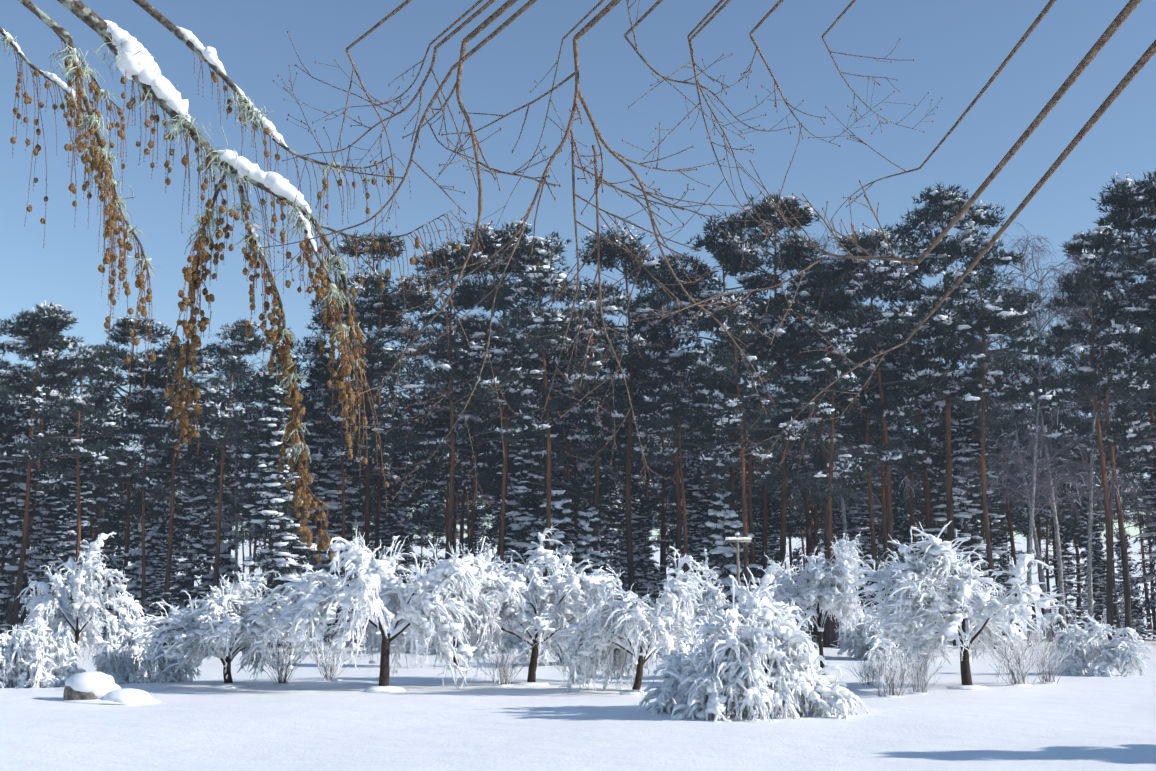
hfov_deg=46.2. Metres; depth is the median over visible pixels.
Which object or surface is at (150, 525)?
spruce tree
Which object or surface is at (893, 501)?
pine tree
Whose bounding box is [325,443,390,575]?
pine tree
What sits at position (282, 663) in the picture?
twig shrub
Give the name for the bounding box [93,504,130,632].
spruce tree
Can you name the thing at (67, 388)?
pine tree
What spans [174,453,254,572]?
pine tree
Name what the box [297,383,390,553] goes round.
pine tree
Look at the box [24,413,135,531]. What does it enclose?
pine tree
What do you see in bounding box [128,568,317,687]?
apple tree
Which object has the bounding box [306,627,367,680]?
twig shrub
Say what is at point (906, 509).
pine tree
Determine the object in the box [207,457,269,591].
pine tree
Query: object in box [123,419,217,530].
pine tree
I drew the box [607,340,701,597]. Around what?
pine tree
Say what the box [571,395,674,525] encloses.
pine tree
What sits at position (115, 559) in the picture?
small spruce tree
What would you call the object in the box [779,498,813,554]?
pine tree
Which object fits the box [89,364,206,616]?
pine tree
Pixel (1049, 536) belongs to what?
pine tree
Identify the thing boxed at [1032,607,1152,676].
snowy bush
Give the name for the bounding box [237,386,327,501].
pine tree
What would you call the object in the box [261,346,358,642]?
spruce tree
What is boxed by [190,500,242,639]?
small spruce tree
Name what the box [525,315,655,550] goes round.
pine tree
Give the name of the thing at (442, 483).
pine tree
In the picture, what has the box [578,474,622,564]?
pine tree
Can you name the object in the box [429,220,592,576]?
pine tree
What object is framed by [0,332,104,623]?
pine tree
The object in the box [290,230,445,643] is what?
pine tree
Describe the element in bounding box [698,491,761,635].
small spruce tree
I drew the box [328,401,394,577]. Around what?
pine tree
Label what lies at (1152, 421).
pine tree
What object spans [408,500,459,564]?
pine tree
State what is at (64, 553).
spruce tree
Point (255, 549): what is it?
pine tree
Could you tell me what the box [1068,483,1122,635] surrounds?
spruce tree
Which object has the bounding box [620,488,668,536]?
pine tree
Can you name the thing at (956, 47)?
sky
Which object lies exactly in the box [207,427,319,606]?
pine tree
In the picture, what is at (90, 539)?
small spruce tree
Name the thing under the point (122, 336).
pine tree
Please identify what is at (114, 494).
pine tree
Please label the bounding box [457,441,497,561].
pine tree
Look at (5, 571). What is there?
spruce tree
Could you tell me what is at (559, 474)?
spruce tree
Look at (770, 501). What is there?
pine tree
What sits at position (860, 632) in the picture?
snowy bush
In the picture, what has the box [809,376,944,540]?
pine tree
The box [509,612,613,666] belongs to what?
snowy bush
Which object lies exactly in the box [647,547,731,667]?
apple tree
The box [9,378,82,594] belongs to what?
pine tree
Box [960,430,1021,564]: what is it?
pine tree
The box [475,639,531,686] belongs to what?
twig shrub
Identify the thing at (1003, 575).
spruce tree
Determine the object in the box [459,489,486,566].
spruce tree
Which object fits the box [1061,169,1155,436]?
pine tree
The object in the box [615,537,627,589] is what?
spruce tree
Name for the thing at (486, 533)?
pine tree
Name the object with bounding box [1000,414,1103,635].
pine tree
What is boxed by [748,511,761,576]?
spruce tree
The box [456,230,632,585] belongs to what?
pine tree
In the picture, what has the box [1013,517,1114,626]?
pine tree
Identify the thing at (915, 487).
pine tree
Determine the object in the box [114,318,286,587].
pine tree
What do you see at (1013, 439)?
pine tree
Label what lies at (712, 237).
pine tree
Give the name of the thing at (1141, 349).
pine tree
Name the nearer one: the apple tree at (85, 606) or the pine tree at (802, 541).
the apple tree at (85, 606)
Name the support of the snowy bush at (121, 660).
on the snow field ground
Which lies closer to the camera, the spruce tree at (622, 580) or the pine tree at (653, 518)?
the spruce tree at (622, 580)
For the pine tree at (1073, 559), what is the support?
on the snow field ground
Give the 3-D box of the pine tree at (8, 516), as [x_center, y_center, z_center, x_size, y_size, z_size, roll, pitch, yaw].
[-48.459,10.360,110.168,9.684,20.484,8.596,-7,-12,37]
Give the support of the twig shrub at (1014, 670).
on the snow field ground
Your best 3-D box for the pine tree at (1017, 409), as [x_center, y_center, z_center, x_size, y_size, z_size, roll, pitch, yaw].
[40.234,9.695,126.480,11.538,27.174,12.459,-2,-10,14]
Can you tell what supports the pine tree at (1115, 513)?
on the snow field ground
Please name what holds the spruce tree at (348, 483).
on the snow field ground
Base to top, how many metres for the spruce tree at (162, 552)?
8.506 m
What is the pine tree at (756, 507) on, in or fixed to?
on the snow field ground
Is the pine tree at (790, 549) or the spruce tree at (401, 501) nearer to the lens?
the spruce tree at (401, 501)
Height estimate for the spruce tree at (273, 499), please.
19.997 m
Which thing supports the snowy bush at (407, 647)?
on the snow field ground
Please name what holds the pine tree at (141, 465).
on the snow field ground
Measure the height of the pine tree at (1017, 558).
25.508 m
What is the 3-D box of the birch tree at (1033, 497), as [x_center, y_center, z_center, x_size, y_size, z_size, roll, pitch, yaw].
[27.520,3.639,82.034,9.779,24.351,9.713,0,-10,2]
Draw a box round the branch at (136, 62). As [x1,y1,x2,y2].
[0,0,472,562]
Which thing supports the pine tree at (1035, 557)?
on the snow field ground
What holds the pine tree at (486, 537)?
on the snow field ground
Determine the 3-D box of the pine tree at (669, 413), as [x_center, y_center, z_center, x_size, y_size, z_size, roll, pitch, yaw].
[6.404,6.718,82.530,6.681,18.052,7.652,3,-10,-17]
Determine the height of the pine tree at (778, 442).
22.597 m
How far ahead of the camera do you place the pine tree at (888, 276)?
82.43 m
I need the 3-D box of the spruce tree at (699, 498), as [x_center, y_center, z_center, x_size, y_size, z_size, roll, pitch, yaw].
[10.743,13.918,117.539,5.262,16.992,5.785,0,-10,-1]
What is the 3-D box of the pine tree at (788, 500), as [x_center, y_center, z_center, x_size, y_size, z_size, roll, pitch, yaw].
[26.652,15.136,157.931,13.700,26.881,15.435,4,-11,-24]
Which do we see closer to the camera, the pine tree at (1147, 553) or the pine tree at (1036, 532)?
the pine tree at (1036, 532)
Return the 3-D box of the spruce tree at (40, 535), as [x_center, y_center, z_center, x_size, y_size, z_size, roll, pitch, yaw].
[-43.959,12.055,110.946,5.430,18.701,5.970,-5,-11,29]
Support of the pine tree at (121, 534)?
on the snow field ground
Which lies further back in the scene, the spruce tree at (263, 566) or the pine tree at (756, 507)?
the pine tree at (756, 507)
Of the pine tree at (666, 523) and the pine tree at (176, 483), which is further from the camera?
the pine tree at (666, 523)
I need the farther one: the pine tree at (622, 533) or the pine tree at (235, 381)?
the pine tree at (622, 533)
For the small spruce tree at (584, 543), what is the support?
on the snow field ground
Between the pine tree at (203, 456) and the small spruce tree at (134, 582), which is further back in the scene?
the pine tree at (203, 456)
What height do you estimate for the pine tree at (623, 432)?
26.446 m
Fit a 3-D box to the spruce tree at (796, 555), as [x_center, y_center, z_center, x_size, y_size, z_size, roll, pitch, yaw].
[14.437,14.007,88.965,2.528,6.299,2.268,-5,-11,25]
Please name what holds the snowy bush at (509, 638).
on the snow field ground
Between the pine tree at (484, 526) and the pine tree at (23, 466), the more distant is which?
the pine tree at (484, 526)
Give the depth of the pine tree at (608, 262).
87.58 m
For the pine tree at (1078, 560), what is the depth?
143.20 m
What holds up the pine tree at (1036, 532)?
on the snow field ground
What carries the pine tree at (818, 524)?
on the snow field ground
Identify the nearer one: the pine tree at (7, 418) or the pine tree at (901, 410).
the pine tree at (901, 410)
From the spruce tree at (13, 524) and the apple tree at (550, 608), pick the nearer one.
the apple tree at (550, 608)
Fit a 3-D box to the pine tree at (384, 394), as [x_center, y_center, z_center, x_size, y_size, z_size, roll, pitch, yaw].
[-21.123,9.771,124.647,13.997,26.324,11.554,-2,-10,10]
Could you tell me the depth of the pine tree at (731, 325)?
79.92 m
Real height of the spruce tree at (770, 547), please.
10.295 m
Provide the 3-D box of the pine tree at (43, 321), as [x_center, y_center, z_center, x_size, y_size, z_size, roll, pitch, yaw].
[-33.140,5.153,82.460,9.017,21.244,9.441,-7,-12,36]
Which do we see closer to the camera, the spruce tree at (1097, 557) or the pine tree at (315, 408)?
the pine tree at (315, 408)
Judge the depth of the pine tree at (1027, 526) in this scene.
142.74 m
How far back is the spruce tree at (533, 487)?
92.38 m
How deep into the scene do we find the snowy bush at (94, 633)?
59.48 m
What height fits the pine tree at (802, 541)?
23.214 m
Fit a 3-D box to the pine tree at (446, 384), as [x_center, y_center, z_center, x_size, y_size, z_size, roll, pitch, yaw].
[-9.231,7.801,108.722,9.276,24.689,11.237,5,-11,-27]
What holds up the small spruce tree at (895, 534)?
on the snow field ground
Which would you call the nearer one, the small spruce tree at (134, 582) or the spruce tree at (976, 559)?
the small spruce tree at (134, 582)
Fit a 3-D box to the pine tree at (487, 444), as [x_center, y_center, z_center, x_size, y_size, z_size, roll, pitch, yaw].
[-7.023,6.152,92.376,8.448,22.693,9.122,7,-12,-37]
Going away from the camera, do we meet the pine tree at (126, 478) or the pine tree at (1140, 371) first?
the pine tree at (1140, 371)
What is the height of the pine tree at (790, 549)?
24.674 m
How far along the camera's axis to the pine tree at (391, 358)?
103.79 m
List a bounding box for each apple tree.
[16,532,146,671]
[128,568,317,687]
[251,524,524,692]
[393,542,513,669]
[420,524,622,684]
[554,546,705,694]
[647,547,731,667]
[756,531,864,676]
[831,521,1071,689]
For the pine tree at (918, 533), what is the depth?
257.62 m
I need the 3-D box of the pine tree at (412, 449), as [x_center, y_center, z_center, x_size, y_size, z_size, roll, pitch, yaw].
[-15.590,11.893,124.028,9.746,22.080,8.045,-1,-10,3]
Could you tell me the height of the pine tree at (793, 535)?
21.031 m
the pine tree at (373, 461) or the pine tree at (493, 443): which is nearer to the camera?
the pine tree at (373, 461)
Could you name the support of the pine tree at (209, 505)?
on the snow field ground
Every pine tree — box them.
[0,300,119,636]
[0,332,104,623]
[0,366,65,621]
[0,377,34,493]
[0,381,57,591]
[0,400,42,528]
[2,422,93,590]
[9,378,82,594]
[11,341,153,603]
[22,382,72,551]
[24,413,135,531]
[33,454,123,546]
[46,420,150,586]
[47,399,137,553]
[49,470,138,613]
[51,316,177,625]
[55,428,143,541]
[58,483,132,547]
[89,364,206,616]
[95,463,141,557]
[96,338,256,647]
[98,431,146,613]
[111,460,154,549]
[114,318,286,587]
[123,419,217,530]
[133,411,218,528]
[135,413,225,574]
[143,378,260,593]
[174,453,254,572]
[177,334,281,584]
[177,460,244,598]
[200,366,272,571]
[201,414,267,593]
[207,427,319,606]
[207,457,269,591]
[223,512,268,580]
[227,423,305,583]
[232,514,301,547]
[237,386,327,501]
[238,371,374,517]
[270,360,422,545]
[277,353,395,641]
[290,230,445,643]
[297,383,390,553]
[303,443,403,531]
[325,336,436,558]
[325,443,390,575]
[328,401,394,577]
[345,379,421,612]
[351,239,539,559]
[351,478,409,547]
[353,518,417,559]
[354,494,417,535]
[361,401,461,581]
[362,394,442,557]
[369,444,449,581]
[387,405,506,537]
[399,327,521,558]
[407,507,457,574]
[408,419,499,564]
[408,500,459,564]
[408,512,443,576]
[410,349,514,557]
[413,450,495,554]
[414,313,541,565]
[426,314,572,569]
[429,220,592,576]
[431,488,494,550]
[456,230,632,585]
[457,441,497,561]
[461,363,562,499]
[464,449,545,547]
[468,349,623,549]
[470,390,635,529]
[475,506,498,561]
[476,441,543,538]
[477,307,640,576]
[498,307,634,526]
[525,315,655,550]
[537,436,602,518]
[538,446,615,536]
[539,358,620,562]
[540,427,624,535]
[555,219,719,592]
[569,253,787,577]
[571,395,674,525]
[574,473,660,572]
[576,389,674,521]
[577,444,675,527]
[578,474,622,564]
[604,342,707,590]
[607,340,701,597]
[616,432,693,591]
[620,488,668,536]
[628,353,746,572]
[638,377,761,517]
[638,435,695,530]
[648,505,683,561]
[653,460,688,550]
[660,211,806,596]
[670,189,874,601]
[670,294,848,591]
[675,330,821,590]
[677,369,772,578]
[683,301,848,577]
[699,431,801,533]
[712,437,775,532]
[719,466,779,576]
[728,343,913,639]
[734,491,805,538]
[743,252,904,646]
[750,314,907,648]
[752,468,824,627]
[753,406,850,636]
[757,433,823,543]
[766,349,865,641]
[767,220,924,636]
[773,407,809,571]
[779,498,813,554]
[780,224,965,612]
[786,511,823,560]
[792,426,893,561]
[795,500,877,553]
[798,420,894,529]
[806,317,958,595]
[809,316,936,609]
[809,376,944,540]
[820,323,995,559]
[835,236,1009,570]
[850,181,1038,645]
[864,458,924,561]
[873,456,933,561]
[874,420,914,487]
[876,418,941,509]
[880,500,958,563]
[892,501,925,559]
[893,389,1026,518]
[899,335,1048,641]
[901,445,959,563]
[904,487,978,544]
[908,232,1051,648]
[915,435,976,529]
[916,432,999,536]
[917,410,1050,587]
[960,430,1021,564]
[969,346,1071,631]
[975,405,1113,635]
[975,459,1078,629]
[977,482,1052,627]
[978,486,1026,566]
[989,484,1087,629]
[993,430,1104,567]
[994,361,1140,626]
[999,403,1103,625]
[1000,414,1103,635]
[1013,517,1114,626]
[1019,223,1155,637]
[1019,245,1155,647]
[1032,501,1086,565]
[1034,528,1086,615]
[1035,431,1121,632]
[1045,394,1149,636]
[1049,472,1131,591]
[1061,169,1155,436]
[1069,283,1155,538]
[1071,280,1155,473]
[1074,258,1155,453]
[1084,412,1155,634]
[1090,259,1155,376]
[1090,336,1155,549]
[1097,416,1155,502]
[1112,453,1153,629]
[1131,523,1155,573]
[1135,364,1155,472]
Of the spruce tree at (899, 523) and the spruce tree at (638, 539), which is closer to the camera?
the spruce tree at (899, 523)
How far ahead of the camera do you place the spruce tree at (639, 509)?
126.60 m
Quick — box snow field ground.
[0,537,1155,770]
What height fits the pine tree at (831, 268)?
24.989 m
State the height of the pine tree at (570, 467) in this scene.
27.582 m
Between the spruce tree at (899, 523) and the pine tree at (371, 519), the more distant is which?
the pine tree at (371, 519)
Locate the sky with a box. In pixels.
[0,0,1155,538]
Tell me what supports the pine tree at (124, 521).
on the snow field ground
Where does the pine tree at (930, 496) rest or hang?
on the snow field ground
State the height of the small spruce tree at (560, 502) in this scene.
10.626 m
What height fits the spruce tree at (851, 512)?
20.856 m
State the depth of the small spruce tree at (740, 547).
109.89 m
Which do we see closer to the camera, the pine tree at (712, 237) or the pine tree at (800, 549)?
the pine tree at (712, 237)
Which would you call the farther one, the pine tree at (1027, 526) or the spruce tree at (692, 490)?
the pine tree at (1027, 526)
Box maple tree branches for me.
[245,0,1155,506]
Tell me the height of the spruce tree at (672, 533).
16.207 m
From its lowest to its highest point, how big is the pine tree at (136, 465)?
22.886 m
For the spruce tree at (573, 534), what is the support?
on the snow field ground
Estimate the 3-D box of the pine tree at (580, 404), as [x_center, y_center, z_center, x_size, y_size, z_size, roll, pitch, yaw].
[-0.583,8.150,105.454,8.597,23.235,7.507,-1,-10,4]
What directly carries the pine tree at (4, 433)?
on the snow field ground
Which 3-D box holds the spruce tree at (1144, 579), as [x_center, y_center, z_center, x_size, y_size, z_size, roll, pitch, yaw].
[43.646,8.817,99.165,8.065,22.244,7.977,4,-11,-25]
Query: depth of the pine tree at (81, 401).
81.56 m
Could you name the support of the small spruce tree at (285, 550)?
on the snow field ground
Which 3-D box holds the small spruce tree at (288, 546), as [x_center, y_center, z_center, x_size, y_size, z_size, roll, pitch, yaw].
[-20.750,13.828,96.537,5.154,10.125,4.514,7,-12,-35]
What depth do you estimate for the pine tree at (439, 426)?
95.78 m
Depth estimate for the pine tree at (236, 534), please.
92.36 m
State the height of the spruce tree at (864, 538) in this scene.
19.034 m
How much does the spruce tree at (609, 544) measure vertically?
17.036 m
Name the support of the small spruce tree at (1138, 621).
on the snow field ground
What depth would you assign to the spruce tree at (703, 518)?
92.19 m
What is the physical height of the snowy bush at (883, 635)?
4.351 m
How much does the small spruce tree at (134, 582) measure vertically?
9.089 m
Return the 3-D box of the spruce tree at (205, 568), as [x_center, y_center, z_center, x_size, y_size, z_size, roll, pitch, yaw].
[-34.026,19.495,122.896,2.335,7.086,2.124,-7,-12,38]
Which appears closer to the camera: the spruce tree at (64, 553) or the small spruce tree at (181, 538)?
the spruce tree at (64, 553)
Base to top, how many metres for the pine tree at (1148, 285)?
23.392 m
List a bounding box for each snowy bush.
[0,609,85,687]
[2,612,106,655]
[93,599,202,683]
[354,574,460,654]
[450,600,554,654]
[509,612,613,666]
[585,593,662,650]
[638,562,868,721]
[830,595,954,660]
[838,605,946,658]
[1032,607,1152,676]
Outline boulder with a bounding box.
[57,671,159,704]
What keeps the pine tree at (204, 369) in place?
on the snow field ground
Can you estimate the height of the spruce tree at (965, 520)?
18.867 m
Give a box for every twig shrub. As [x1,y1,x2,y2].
[236,635,313,685]
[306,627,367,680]
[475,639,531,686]
[545,630,597,685]
[845,649,885,686]
[854,640,923,697]
[881,641,949,693]
[984,629,1063,685]
[1018,628,1083,683]
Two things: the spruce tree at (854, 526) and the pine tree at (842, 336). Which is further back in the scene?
the spruce tree at (854, 526)
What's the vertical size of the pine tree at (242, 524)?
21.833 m
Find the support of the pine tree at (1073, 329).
on the snow field ground
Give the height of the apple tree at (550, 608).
4.689 m
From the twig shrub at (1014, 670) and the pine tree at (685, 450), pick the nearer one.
the twig shrub at (1014, 670)
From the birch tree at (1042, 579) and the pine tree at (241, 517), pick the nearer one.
the birch tree at (1042, 579)
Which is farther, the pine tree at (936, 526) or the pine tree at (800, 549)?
the pine tree at (800, 549)
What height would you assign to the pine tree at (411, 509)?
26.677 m
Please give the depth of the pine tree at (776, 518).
114.96 m
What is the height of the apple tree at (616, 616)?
3.870 m
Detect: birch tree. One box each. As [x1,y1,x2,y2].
[939,239,1117,646]
[939,281,1100,641]
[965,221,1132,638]
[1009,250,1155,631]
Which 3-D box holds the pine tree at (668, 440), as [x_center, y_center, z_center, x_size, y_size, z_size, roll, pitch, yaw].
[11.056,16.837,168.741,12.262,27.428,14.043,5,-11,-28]
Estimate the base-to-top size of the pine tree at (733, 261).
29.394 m
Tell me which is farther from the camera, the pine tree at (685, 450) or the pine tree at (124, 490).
the pine tree at (124, 490)
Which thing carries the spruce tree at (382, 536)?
on the snow field ground
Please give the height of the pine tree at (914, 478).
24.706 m
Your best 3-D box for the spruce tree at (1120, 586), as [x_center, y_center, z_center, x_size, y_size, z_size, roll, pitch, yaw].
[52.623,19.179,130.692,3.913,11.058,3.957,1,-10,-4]
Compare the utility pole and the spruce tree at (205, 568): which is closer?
the utility pole
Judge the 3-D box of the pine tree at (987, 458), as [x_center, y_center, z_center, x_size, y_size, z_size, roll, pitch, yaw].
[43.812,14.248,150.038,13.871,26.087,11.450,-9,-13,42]
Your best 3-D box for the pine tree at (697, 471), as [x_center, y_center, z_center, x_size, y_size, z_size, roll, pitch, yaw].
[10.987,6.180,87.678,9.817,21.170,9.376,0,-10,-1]
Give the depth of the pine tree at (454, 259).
84.73 m
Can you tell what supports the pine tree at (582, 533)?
on the snow field ground
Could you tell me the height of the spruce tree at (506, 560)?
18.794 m
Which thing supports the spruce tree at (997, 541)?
on the snow field ground
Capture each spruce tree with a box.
[0,379,52,634]
[0,421,66,626]
[0,506,27,627]
[42,423,102,647]
[48,559,68,596]
[75,537,106,626]
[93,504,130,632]
[96,554,122,640]
[111,523,163,630]
[129,419,187,612]
[145,500,188,617]
[145,514,183,644]
[156,420,220,644]
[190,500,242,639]
[197,563,207,599]
[232,326,338,649]
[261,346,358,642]
[261,509,291,590]
[264,512,307,623]
[268,546,296,646]
[295,356,364,643]
[369,477,404,572]
[379,442,416,583]
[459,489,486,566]
[476,544,484,554]
[486,365,543,583]
[492,437,544,568]
[494,460,519,561]
[513,482,543,561]
[525,486,581,618]
[541,471,581,576]
[566,504,608,596]
[569,480,583,564]
[592,468,623,588]
[611,462,656,614]
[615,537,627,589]
[631,519,643,590]
[632,500,653,603]
[635,498,662,611]
[650,569,665,597]
[658,447,697,581]
[681,449,728,592]
[682,448,719,568]
[688,499,728,607]
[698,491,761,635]
[734,532,756,575]
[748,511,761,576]
[749,503,787,615]
[767,498,797,619]
[786,550,817,643]
[811,419,870,605]
[812,489,863,616]
[838,619,846,640]
[847,424,900,611]
[849,519,870,606]
[876,530,900,603]
[893,491,914,610]
[919,375,1015,644]
[939,532,952,641]
[957,506,989,588]
[988,510,1020,634]
[996,563,1022,635]
[1046,513,1088,639]
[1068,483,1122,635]
[1085,540,1120,637]
[1114,527,1149,629]
[1123,374,1155,640]
[1124,587,1150,638]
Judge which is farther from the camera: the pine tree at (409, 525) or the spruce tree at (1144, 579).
the pine tree at (409, 525)
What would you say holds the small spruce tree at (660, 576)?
on the snow field ground
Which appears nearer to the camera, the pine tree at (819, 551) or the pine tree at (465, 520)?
the pine tree at (819, 551)
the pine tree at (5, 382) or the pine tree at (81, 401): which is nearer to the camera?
the pine tree at (81, 401)
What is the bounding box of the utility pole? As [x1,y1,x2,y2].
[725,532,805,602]
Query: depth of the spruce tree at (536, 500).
97.61 m
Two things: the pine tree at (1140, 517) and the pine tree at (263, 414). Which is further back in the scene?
the pine tree at (1140, 517)
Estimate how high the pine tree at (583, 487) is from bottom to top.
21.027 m
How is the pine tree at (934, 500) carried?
on the snow field ground
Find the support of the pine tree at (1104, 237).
on the snow field ground
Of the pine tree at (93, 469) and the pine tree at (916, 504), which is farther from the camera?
the pine tree at (916, 504)
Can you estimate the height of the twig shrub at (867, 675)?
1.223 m
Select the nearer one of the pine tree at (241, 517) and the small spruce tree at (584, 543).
the small spruce tree at (584, 543)
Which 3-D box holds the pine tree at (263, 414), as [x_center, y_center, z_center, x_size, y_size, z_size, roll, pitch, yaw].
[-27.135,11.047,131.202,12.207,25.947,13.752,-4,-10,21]
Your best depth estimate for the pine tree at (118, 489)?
118.68 m
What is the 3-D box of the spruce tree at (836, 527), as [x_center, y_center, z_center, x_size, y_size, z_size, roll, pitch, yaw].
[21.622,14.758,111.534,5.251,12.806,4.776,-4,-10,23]
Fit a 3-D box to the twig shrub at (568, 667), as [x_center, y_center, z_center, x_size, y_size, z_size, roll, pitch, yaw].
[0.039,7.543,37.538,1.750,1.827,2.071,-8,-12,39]
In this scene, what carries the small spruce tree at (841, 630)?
on the snow field ground
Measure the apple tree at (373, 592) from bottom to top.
4.409 m
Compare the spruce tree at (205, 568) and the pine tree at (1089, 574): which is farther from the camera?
the spruce tree at (205, 568)
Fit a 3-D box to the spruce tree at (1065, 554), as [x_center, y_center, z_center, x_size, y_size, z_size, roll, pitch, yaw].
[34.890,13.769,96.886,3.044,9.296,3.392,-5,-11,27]
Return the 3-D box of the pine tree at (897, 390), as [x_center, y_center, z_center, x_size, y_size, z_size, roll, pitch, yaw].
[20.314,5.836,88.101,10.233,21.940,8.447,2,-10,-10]
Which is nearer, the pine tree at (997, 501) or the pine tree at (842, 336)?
the pine tree at (842, 336)
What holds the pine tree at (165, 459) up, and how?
on the snow field ground
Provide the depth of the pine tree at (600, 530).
169.78 m
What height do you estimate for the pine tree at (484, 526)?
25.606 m
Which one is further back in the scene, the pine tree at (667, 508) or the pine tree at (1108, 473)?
the pine tree at (667, 508)
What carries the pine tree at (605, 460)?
on the snow field ground
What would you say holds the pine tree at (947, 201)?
on the snow field ground
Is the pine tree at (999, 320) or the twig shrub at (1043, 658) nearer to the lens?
the twig shrub at (1043, 658)
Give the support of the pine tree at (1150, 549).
on the snow field ground
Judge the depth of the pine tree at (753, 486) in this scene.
137.99 m
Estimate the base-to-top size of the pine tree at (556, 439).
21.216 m
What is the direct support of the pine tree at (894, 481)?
on the snow field ground
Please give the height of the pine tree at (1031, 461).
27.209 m
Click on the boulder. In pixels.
(91, 687)
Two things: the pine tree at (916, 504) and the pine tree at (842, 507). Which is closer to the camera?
the pine tree at (842, 507)
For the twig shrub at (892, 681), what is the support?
on the snow field ground
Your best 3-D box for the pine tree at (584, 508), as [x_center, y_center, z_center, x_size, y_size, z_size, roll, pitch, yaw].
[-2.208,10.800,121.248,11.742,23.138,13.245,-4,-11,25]
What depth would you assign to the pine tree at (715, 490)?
102.74 m
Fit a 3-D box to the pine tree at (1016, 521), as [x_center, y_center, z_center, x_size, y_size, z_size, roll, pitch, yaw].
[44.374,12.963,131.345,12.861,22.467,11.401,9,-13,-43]
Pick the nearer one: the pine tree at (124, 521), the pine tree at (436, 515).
the pine tree at (436, 515)
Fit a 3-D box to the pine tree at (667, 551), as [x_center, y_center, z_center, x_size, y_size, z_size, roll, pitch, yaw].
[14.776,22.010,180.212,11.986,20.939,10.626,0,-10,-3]
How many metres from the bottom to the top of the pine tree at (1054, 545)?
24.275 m
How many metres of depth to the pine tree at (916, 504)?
127.83 m
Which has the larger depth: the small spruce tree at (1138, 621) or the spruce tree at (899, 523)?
the small spruce tree at (1138, 621)
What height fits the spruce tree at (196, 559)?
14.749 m
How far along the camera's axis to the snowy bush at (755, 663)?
26.00 m
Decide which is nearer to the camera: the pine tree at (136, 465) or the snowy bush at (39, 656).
the snowy bush at (39, 656)
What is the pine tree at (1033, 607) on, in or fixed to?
on the snow field ground
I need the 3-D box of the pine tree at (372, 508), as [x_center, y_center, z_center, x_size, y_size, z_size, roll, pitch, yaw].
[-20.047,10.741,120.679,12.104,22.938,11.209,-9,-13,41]
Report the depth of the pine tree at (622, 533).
181.53 m
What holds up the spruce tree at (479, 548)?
on the snow field ground
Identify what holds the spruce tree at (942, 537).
on the snow field ground
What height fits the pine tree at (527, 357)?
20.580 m
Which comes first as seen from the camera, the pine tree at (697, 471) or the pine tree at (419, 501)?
the pine tree at (697, 471)
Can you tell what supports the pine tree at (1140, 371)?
on the snow field ground
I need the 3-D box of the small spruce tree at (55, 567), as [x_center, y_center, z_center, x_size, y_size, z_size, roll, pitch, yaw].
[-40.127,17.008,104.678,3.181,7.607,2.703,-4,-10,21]
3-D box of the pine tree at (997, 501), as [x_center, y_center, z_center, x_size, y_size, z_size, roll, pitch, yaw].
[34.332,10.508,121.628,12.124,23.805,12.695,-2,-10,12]
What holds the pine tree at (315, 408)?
on the snow field ground
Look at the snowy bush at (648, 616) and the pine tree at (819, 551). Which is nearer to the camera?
the snowy bush at (648, 616)
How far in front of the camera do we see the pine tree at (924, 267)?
90.89 m
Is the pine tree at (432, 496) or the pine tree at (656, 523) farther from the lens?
the pine tree at (656, 523)
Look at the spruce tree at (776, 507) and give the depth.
125.90 m
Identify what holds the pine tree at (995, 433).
on the snow field ground
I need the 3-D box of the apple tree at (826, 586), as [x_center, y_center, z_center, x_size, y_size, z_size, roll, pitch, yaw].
[7.634,7.165,43.978,3.737,4.809,2.590,-6,-11,33]
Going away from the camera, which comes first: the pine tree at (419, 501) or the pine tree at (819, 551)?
the pine tree at (419, 501)
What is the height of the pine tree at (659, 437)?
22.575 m
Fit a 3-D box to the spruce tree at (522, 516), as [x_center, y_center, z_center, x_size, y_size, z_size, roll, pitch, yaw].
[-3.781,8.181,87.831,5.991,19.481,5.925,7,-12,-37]
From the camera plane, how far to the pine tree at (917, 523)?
157.19 m
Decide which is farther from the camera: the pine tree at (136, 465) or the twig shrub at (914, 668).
the pine tree at (136, 465)
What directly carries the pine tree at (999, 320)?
on the snow field ground
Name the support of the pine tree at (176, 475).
on the snow field ground
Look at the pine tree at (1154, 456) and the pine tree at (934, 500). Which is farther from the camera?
the pine tree at (934, 500)
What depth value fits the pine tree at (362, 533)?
174.84 m
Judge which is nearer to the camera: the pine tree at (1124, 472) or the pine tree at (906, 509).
the pine tree at (1124, 472)
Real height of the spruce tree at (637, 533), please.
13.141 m
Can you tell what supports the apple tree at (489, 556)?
on the snow field ground
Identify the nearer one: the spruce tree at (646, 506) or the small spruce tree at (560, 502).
the small spruce tree at (560, 502)
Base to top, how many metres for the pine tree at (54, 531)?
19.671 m
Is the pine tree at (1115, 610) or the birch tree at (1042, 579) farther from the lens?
the pine tree at (1115, 610)
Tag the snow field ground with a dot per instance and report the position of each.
(310, 719)
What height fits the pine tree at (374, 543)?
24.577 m
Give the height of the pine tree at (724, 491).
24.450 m
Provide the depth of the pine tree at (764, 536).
97.14 m

